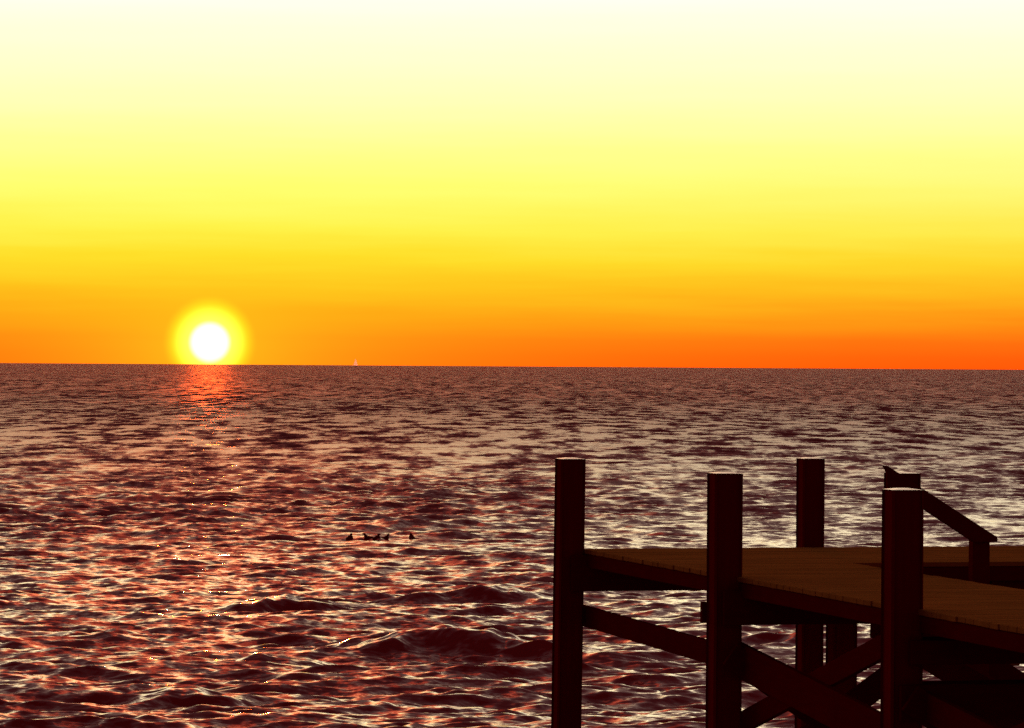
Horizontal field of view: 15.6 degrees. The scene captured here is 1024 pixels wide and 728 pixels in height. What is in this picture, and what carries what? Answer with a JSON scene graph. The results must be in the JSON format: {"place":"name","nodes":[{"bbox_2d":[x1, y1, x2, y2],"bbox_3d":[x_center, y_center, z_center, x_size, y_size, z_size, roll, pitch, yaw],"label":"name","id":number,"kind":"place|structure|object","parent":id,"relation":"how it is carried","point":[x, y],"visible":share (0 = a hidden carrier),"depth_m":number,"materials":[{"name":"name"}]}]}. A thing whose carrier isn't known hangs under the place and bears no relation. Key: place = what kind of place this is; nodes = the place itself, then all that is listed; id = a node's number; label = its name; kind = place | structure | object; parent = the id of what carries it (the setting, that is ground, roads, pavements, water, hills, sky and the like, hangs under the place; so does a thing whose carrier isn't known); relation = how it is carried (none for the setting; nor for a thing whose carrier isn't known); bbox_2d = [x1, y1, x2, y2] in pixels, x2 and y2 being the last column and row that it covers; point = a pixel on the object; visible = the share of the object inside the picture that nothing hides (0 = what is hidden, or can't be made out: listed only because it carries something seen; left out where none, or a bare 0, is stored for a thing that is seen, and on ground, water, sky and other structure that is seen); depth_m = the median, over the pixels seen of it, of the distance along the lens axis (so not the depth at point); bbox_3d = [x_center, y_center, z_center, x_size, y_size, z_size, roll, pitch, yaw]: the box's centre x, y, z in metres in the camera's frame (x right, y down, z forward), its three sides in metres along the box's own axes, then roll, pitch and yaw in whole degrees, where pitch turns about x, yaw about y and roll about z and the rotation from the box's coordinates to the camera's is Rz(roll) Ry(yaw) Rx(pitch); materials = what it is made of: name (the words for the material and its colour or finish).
{"place":"outdoors","nodes":[
{"label":"outdoors","id":0,"kind":"place"},
{"bbox_2d":[0,363,1023,727],"bbox_3d":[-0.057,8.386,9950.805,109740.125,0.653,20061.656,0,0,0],"label":"sea","id":1,"kind":"structure","parent":0,"point":[178,549],"depth_m":104.00,"materials":[{"name":"red liquid"}]},
{"bbox_2d":[363,533,372,538],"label":"swimming bird","id":2,"kind":"object","parent":1,"relation":"on","point":[366,536],"visible":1,"depth_m":90.15},
{"bbox_2d":[551,457,1023,727],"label":"pier","id":3,"kind":"structure","parent":1,"relation":"in","point":[951,618],"depth_m":28.16,"materials":[{"name":"wood"}]},
{"bbox_2d":[0,0,1023,369],"label":"sky","id":4,"kind":"structure","parent":0,"point":[832,184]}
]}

